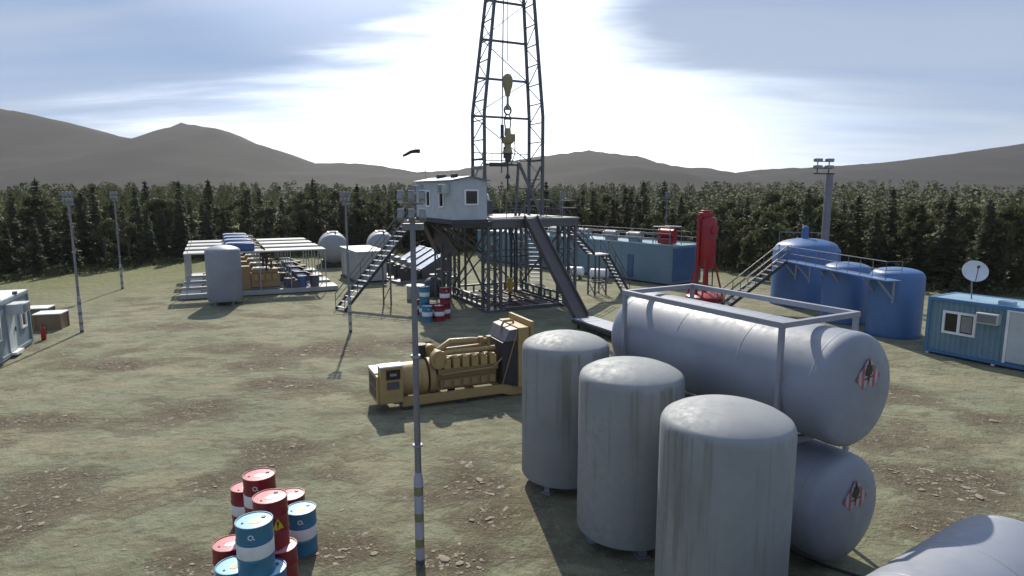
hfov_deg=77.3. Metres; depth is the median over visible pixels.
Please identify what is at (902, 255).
leafy tree
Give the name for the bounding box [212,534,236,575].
barrel
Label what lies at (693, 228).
spruce tree
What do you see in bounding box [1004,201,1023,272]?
leafy tree
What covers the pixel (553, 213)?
leafy tree
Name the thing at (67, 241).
spruce tree
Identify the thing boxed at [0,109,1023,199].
hills
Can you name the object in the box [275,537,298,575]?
barrel
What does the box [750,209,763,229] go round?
leafy tree
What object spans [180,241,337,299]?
pump shelter
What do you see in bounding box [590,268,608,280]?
tank
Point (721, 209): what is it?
leafy tree
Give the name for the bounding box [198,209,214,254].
spruce tree
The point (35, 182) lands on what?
spruce tree
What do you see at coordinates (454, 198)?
site cabin
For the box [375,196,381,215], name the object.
spruce tree
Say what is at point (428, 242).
spruce tree
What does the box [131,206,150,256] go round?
spruce tree
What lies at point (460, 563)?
stones
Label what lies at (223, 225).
spruce tree
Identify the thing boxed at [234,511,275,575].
barrel
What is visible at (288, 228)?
leafy tree
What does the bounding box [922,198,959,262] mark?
leafy tree
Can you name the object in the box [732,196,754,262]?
spruce tree
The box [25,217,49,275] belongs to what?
spruce tree
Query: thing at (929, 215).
leafy tree
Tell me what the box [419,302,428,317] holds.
barrel
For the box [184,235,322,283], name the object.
pump shelter
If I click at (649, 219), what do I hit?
leafy tree
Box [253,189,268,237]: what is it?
spruce tree
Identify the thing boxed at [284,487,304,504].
barrel
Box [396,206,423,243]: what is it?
leafy tree
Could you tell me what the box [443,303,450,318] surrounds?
barrel
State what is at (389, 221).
spruce tree
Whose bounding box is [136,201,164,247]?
leafy tree
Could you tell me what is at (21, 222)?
spruce tree
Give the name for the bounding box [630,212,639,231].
spruce tree
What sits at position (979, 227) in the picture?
spruce tree
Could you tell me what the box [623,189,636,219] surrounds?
spruce tree
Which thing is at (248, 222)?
leafy tree
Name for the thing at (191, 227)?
leafy tree
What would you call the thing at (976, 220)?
leafy tree
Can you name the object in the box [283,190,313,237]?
leafy tree
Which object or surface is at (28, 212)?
leafy tree
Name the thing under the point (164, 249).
spruce tree
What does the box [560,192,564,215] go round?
lamp post
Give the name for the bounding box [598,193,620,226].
leafy tree
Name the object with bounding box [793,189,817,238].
spruce tree
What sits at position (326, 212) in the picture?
leafy tree
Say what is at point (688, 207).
leafy tree
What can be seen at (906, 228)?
leafy tree
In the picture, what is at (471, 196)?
window
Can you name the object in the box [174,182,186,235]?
spruce tree
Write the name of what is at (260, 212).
leafy tree
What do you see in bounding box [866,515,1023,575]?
horizontal tank
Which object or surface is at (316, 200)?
spruce tree
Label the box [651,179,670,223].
spruce tree
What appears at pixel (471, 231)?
leafy tree
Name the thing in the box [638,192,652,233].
spruce tree
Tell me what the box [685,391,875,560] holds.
horizontal tank
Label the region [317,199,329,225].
leafy tree
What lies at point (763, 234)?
bush
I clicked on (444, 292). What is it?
barrel
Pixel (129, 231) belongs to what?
leafy tree
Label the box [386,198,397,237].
spruce tree
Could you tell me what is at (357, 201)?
spruce tree
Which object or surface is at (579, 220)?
spruce tree
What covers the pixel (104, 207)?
leafy tree
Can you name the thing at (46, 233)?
spruce tree
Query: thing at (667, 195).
lamp post
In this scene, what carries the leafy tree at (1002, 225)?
on the ground
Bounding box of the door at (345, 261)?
[343,252,346,274]
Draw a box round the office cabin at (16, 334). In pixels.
[0,289,33,363]
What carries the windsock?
attached to the site cabin at (454, 198)
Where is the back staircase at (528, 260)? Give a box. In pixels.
[525,201,539,280]
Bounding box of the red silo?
[686,210,723,302]
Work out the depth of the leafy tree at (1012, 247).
44.31 m
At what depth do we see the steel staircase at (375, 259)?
39.51 m
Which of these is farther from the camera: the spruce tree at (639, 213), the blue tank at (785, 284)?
the spruce tree at (639, 213)
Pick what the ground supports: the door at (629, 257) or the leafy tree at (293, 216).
the leafy tree at (293, 216)
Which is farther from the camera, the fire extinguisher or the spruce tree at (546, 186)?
the spruce tree at (546, 186)
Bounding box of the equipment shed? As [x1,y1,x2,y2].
[340,245,388,283]
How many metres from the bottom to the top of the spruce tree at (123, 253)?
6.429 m
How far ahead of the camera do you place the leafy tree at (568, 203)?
78.83 m
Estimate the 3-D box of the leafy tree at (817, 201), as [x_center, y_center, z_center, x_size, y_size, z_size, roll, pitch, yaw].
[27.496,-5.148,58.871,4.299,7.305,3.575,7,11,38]
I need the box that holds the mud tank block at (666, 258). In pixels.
[477,225,700,285]
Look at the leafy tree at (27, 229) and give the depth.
58.10 m
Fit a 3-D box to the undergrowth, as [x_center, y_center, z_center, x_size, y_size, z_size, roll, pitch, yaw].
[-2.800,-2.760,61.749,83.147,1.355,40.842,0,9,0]
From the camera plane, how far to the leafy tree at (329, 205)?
74.48 m
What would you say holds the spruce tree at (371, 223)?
on the ground
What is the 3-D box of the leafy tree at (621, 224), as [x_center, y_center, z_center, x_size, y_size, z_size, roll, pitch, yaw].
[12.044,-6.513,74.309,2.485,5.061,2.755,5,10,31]
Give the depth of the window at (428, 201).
38.00 m
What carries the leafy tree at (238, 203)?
on the ground
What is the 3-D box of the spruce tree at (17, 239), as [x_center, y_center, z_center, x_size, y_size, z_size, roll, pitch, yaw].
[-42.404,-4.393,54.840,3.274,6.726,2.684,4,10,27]
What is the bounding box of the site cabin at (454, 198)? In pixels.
[413,166,490,221]
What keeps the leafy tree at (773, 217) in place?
on the ground
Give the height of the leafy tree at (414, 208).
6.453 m
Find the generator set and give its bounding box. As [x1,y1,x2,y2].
[368,312,533,409]
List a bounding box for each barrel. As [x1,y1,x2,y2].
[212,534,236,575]
[215,555,237,575]
[230,481,244,530]
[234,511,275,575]
[242,468,275,513]
[252,488,289,550]
[269,558,286,575]
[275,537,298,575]
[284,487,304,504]
[288,501,317,557]
[417,298,419,314]
[419,286,429,302]
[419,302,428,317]
[422,305,432,322]
[429,302,438,318]
[434,304,444,321]
[439,287,449,303]
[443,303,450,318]
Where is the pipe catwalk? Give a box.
[572,316,613,335]
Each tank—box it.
[204,245,242,305]
[318,231,348,267]
[366,230,395,254]
[522,330,608,495]
[566,266,583,279]
[577,356,684,559]
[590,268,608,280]
[611,283,889,450]
[654,394,797,575]
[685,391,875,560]
[769,226,840,308]
[819,262,871,324]
[864,267,925,339]
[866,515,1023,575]
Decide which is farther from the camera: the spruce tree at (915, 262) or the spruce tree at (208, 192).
the spruce tree at (208, 192)
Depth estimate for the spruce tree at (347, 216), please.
80.32 m
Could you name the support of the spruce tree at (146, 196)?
on the ground
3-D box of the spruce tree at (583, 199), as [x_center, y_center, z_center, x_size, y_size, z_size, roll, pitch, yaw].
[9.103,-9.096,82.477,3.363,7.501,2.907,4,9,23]
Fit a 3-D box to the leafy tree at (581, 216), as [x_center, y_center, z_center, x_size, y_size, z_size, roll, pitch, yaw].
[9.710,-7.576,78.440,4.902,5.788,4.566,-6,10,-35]
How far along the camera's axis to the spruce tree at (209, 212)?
68.94 m
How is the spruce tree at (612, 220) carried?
on the ground
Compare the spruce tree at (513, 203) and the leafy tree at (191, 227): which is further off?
the spruce tree at (513, 203)
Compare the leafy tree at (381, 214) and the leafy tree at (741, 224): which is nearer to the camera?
the leafy tree at (741, 224)
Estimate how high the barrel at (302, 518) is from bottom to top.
0.886 m
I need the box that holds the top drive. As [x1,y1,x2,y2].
[500,115,514,189]
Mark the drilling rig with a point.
(443, 243)
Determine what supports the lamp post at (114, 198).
on the ground
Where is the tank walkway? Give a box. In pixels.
[717,244,902,305]
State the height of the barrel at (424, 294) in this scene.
0.886 m
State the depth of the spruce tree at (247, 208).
70.93 m
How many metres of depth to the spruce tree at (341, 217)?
75.63 m
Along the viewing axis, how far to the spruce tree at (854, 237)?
53.37 m
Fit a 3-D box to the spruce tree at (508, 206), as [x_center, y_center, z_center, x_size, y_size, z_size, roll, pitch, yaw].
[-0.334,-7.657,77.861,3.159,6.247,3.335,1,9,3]
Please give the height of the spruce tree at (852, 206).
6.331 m
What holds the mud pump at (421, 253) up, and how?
on the ground
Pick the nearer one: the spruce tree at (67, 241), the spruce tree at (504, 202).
the spruce tree at (67, 241)
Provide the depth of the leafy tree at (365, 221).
74.41 m
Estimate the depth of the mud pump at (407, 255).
56.79 m
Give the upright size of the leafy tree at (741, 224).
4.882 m
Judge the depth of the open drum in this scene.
41.67 m
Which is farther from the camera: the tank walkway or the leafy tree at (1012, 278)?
the leafy tree at (1012, 278)
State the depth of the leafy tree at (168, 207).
67.18 m
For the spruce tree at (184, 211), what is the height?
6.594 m
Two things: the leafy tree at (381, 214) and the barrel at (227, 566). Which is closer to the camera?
the barrel at (227, 566)
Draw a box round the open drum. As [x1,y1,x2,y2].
[406,284,424,299]
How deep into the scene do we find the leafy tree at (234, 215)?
73.82 m
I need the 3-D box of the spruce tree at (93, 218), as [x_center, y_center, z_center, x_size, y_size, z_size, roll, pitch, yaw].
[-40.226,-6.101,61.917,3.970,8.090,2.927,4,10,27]
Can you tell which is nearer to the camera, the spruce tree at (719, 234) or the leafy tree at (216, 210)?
the spruce tree at (719, 234)
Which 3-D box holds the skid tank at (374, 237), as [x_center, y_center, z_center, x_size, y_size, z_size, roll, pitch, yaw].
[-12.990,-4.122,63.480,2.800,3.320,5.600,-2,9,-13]
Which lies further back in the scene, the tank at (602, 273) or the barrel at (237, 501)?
the tank at (602, 273)
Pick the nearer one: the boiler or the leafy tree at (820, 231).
the boiler
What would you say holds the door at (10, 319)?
in the office cabin at (16, 334)
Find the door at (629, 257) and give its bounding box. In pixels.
[627,254,633,276]
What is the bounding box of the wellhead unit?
[506,278,513,299]
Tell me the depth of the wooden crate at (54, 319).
32.80 m
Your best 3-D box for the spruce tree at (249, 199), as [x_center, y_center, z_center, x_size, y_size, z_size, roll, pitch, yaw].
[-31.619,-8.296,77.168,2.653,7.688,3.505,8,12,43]
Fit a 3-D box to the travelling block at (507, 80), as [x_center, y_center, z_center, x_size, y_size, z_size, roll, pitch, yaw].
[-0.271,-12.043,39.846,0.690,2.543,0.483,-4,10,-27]
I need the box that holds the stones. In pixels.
[6,299,1019,573]
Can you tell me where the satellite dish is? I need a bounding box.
[962,261,988,298]
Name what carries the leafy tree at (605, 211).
on the ground
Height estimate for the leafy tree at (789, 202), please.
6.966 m
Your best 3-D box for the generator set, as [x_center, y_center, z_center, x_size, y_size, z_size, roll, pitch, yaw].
[-2.076,2.468,21.902,5.431,2.620,1.900,-4,9,-24]
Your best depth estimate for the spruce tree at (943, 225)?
53.20 m
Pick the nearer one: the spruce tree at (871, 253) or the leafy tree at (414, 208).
the spruce tree at (871, 253)
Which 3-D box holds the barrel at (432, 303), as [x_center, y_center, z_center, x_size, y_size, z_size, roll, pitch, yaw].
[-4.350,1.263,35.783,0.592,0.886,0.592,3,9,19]
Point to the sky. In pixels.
(735, 86)
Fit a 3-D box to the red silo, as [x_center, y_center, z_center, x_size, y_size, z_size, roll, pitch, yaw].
[12.524,-2.087,41.421,2.561,5.840,2.400,-3,9,-20]
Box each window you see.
[0,321,2,341]
[19,313,27,328]
[425,190,430,206]
[438,193,443,207]
[464,189,478,204]
[941,310,975,337]
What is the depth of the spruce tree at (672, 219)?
64.43 m
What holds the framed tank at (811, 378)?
on the ground
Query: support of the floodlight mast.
on the ground
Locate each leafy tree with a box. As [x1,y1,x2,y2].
[0,221,26,273]
[2,213,35,244]
[14,192,67,257]
[33,196,81,261]
[51,208,94,263]
[58,194,103,244]
[87,217,128,267]
[98,203,122,237]
[100,209,137,257]
[110,222,147,263]
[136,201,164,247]
[138,196,173,252]
[150,195,199,256]
[152,194,200,253]
[210,205,225,231]
[212,210,244,238]
[225,198,259,233]
[239,217,265,253]
[252,206,277,244]
[255,204,285,244]
[273,211,304,251]
[275,216,299,247]
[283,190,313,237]
[291,200,321,243]
[308,207,341,243]
[315,199,342,235]
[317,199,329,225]
[326,189,348,223]
[342,204,378,244]
[355,197,376,233]
[362,200,383,229]
[374,208,392,232]
[379,207,398,239]
[394,209,407,239]
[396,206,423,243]
[397,198,419,237]
[407,209,428,246]
[451,226,479,246]
[485,203,504,229]
[518,190,537,209]
[547,199,563,226]
[548,210,566,226]
[561,196,587,227]
[573,202,604,228]
[586,212,603,234]
[596,202,616,226]
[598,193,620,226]
[598,208,613,229]
[604,211,625,231]
[638,210,665,239]
[644,216,661,238]
[661,214,684,240]
[662,211,680,237]
[676,201,694,241]
[679,212,697,240]
[685,219,696,241]
[711,203,729,252]
[713,214,741,266]
[717,198,748,253]
[722,223,757,269]
[728,217,753,263]
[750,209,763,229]
[752,188,794,229]
[755,209,792,268]
[777,196,802,234]
[782,198,818,237]
[795,192,831,238]
[797,203,848,238]
[812,211,848,246]
[829,218,864,261]
[860,206,905,265]
[864,214,926,267]
[885,199,953,267]
[886,200,940,275]
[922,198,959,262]
[929,208,977,280]
[950,201,983,248]
[957,216,991,272]
[985,206,1023,290]
[987,227,1023,291]
[996,236,1023,287]
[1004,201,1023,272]
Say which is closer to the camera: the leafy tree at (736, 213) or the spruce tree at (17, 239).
the spruce tree at (17, 239)
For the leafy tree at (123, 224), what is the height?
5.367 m
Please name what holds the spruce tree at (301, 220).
on the ground
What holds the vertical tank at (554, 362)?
on the ground
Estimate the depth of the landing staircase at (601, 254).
43.77 m
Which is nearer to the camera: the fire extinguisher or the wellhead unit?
the fire extinguisher
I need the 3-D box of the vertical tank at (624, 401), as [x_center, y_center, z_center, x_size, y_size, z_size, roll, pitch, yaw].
[2.360,3.261,12.876,2.060,3.729,2.060,4,10,27]
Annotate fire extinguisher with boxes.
[40,324,46,339]
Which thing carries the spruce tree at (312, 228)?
on the ground
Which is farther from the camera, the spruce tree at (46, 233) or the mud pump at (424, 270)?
the spruce tree at (46, 233)
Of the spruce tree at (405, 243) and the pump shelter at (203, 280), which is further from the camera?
the spruce tree at (405, 243)
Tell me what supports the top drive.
hanging from the travelling block at (507, 80)
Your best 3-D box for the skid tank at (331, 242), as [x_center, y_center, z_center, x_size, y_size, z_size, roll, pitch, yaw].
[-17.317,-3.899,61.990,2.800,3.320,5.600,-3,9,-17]
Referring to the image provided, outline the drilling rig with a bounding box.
[415,0,588,317]
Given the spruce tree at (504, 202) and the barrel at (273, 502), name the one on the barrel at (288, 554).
the barrel at (273, 502)
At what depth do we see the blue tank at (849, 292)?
33.95 m
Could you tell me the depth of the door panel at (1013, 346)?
25.33 m
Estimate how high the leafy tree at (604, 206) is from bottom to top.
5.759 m
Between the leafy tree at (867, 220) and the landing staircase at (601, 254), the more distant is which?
the leafy tree at (867, 220)
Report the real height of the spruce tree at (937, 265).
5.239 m
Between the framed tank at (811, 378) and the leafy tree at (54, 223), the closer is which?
the framed tank at (811, 378)
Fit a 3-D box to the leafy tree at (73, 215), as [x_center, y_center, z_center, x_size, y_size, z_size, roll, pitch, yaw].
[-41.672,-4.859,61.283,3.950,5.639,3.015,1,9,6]
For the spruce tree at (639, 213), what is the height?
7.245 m
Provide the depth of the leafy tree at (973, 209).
53.66 m
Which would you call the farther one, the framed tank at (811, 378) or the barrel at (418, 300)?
the barrel at (418, 300)
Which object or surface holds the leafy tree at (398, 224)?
on the ground
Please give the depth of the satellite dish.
27.16 m
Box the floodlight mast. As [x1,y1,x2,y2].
[813,158,834,240]
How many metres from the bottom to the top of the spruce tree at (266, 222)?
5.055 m
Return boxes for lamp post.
[61,191,83,331]
[109,192,123,288]
[339,191,351,331]
[396,190,425,564]
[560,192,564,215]
[665,192,669,228]
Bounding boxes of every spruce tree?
[0,192,29,266]
[0,199,36,271]
[0,208,5,253]
[0,222,25,275]
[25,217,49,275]
[26,177,57,253]
[37,209,63,267]
[56,206,87,271]
[68,189,98,253]
[72,193,101,265]
[81,186,117,260]
[101,200,134,258]
[119,205,128,234]
[121,186,154,252]
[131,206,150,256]
[134,207,164,261]
[140,180,151,220]
[153,208,173,256]
[164,195,196,256]
[169,199,199,252]
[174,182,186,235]
[187,200,197,232]
[193,201,214,239]
[197,179,218,237]
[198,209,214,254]
[200,203,221,250]
[215,207,230,239]
[225,209,237,232]
[238,192,257,248]
[241,188,257,236]
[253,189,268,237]
[261,212,281,254]
[269,200,278,230]
[274,197,286,233]
[295,192,309,236]
[306,211,319,251]
[308,177,324,225]
[308,193,325,232]
[325,194,340,227]
[339,207,345,234]
[343,207,348,225]
[348,184,366,244]
[349,212,360,245]
[363,214,375,244]
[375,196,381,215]
[383,201,402,247]
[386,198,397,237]
[393,190,402,237]
[399,208,409,248]
[417,230,430,247]
[496,194,507,228]
[505,200,511,213]
[510,194,514,213]
[522,183,535,212]
[536,182,550,229]
[572,198,583,227]
[579,190,588,226]
[582,188,601,233]
[601,200,620,236]
[616,187,632,236]
[620,200,632,236]
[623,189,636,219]
[625,194,642,233]
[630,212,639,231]
[631,180,650,227]
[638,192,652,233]
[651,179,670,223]
[666,208,680,240]
[676,195,685,239]
[688,217,696,241]
[716,214,728,261]
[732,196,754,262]
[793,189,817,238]
[806,216,812,231]
[835,201,852,249]
[841,195,871,265]
[841,217,862,261]
[842,203,860,247]
[861,210,888,269]
[874,188,904,266]
[903,204,930,281]
[922,195,967,288]
[928,203,957,272]
[928,221,957,279]
[953,202,1013,289]
[956,202,995,279]
[959,196,1008,280]
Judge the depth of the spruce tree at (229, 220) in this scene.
71.60 m
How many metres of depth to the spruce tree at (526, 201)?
85.40 m
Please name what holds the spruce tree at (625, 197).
on the ground
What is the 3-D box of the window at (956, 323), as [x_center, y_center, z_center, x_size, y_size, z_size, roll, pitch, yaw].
[18.867,1.507,27.028,0.060,0.980,1.280,-5,10,-30]
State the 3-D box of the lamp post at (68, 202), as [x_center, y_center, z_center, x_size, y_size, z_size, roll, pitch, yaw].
[-21.759,-1.256,31.852,0.484,7.035,0.328,0,9,-2]
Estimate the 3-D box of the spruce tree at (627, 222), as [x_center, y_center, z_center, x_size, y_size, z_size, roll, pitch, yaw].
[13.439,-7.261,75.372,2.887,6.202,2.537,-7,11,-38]
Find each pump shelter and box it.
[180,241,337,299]
[182,238,329,290]
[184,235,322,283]
[186,233,316,277]
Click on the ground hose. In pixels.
(823, 564)
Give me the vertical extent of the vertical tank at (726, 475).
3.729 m
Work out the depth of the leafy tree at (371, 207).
78.04 m
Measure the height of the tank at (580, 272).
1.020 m
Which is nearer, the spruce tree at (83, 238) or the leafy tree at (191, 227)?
the spruce tree at (83, 238)
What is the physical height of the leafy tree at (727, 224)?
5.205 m
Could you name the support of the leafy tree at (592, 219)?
on the ground
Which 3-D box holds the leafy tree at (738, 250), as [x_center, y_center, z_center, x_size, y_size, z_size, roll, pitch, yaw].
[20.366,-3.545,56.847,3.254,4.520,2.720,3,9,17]
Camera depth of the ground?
18.36 m
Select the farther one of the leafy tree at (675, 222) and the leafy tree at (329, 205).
the leafy tree at (329, 205)
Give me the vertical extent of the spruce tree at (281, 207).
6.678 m
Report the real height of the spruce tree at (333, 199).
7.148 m
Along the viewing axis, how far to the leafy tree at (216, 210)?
75.35 m
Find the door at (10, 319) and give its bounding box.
[5,311,24,354]
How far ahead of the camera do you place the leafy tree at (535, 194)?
86.90 m
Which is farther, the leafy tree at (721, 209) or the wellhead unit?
the leafy tree at (721, 209)
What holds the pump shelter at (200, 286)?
on the ground
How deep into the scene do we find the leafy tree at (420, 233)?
76.90 m
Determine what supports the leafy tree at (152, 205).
on the ground
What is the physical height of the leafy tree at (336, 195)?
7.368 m
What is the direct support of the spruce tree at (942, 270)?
on the ground
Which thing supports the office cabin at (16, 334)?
on the ground
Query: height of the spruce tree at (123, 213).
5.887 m
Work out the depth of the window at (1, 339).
26.32 m
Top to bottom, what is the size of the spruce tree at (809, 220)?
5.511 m
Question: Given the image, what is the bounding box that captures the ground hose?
[790,549,860,575]
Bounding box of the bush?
[738,215,793,279]
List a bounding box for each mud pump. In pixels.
[386,246,425,272]
[386,247,432,275]
[387,249,433,279]
[391,254,452,284]
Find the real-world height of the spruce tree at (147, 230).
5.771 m
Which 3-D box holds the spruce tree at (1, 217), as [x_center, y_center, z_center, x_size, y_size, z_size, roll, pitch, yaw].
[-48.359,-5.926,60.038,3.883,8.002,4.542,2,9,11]
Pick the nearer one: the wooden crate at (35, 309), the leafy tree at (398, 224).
the wooden crate at (35, 309)
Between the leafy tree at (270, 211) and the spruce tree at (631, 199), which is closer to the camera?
the leafy tree at (270, 211)
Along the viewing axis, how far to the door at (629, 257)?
50.88 m
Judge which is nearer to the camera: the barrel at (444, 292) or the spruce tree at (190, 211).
the barrel at (444, 292)
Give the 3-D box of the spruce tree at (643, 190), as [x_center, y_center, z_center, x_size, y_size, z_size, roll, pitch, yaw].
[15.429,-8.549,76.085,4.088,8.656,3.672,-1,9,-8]
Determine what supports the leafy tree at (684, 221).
on the ground
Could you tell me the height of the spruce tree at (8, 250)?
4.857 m
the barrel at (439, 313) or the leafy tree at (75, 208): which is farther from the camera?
the leafy tree at (75, 208)
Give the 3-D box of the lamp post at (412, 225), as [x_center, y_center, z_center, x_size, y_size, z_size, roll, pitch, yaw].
[-1.750,1.770,11.678,0.484,7.035,0.328,0,9,0]
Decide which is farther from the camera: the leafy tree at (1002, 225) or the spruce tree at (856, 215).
the spruce tree at (856, 215)
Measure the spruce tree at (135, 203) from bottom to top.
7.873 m
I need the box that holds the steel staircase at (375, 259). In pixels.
[335,205,417,311]
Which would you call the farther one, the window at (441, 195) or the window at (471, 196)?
the window at (441, 195)
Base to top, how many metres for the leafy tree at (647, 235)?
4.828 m
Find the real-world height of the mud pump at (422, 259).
2.200 m
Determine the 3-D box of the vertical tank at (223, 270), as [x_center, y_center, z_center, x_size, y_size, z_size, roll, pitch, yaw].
[-18.100,-0.840,40.220,2.060,3.729,2.060,-3,9,-18]
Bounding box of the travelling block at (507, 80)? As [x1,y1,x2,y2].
[502,73,512,115]
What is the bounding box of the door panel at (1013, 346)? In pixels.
[1001,310,1023,364]
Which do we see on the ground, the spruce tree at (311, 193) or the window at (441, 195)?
the spruce tree at (311, 193)
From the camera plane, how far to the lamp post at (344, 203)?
31.77 m
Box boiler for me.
[424,274,440,296]
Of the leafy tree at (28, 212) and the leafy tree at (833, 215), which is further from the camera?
the leafy tree at (28, 212)
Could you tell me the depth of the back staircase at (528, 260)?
47.91 m
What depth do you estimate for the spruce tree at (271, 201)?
78.04 m
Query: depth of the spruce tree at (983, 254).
44.56 m
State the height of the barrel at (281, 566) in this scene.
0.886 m
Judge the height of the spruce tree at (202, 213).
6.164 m
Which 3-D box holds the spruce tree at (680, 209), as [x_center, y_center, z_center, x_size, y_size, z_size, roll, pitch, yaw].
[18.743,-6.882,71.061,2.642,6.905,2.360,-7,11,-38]
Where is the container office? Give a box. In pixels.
[923,292,1023,369]
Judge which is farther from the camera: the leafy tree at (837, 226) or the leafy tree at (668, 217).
the leafy tree at (668, 217)
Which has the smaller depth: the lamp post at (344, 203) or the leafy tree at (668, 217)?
the lamp post at (344, 203)
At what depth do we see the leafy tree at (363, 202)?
79.97 m
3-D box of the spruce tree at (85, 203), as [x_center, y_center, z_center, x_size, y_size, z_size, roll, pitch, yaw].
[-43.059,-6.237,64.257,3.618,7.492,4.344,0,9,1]
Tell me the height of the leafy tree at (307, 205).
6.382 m
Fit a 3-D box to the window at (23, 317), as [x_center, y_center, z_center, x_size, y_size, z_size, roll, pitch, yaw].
[-22.163,1.210,29.011,0.075,1.150,0.720,-3,9,-22]
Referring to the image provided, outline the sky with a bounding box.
[0,0,1023,172]
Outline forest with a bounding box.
[0,179,1023,243]
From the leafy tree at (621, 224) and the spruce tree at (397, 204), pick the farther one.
the spruce tree at (397, 204)
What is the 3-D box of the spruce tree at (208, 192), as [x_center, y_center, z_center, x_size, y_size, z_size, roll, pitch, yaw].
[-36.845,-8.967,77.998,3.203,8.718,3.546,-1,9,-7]
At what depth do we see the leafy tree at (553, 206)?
77.34 m
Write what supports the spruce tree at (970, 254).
on the ground
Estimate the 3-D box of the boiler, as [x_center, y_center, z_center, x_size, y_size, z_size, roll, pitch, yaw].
[-5.350,-0.217,43.651,1.360,1.480,1.360,0,9,0]
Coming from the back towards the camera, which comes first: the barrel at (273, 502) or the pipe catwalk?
the pipe catwalk
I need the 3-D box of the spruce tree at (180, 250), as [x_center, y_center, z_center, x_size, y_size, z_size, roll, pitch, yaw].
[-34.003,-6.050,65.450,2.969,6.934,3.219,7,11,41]
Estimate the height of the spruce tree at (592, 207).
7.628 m
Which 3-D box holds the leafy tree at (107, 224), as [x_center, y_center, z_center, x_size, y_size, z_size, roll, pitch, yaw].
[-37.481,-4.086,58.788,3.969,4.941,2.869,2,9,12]
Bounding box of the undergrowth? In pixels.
[0,244,1023,297]
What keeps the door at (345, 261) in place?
in the equipment shed
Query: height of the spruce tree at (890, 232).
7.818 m
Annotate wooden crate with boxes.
[30,305,55,325]
[32,310,69,330]
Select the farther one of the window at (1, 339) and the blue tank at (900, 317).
the blue tank at (900, 317)
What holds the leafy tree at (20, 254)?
on the ground
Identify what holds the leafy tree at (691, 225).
on the ground
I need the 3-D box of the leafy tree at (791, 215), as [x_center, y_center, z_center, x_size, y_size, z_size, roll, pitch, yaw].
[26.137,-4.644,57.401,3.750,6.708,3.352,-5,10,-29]
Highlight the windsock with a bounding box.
[403,149,419,175]
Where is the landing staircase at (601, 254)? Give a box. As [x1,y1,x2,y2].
[553,202,629,295]
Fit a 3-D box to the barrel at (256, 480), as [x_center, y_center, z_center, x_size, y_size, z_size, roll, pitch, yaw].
[-4.750,3.925,12.076,0.592,0.886,0.592,-2,9,-11]
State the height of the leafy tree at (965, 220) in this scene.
6.065 m
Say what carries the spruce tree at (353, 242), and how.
on the ground
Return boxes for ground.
[0,199,1023,575]
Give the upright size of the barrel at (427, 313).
0.886 m
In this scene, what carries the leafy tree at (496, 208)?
on the ground
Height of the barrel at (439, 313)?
0.886 m
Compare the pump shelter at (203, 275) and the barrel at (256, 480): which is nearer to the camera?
the barrel at (256, 480)
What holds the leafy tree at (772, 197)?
on the ground
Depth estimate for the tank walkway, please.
37.16 m
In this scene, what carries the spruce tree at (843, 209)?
on the ground
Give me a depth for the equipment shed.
50.09 m
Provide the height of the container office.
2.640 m
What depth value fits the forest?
87.23 m
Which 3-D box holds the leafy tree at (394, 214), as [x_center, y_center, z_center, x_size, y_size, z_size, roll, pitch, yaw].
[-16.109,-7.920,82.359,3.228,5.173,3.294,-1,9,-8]
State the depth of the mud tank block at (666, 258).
50.69 m

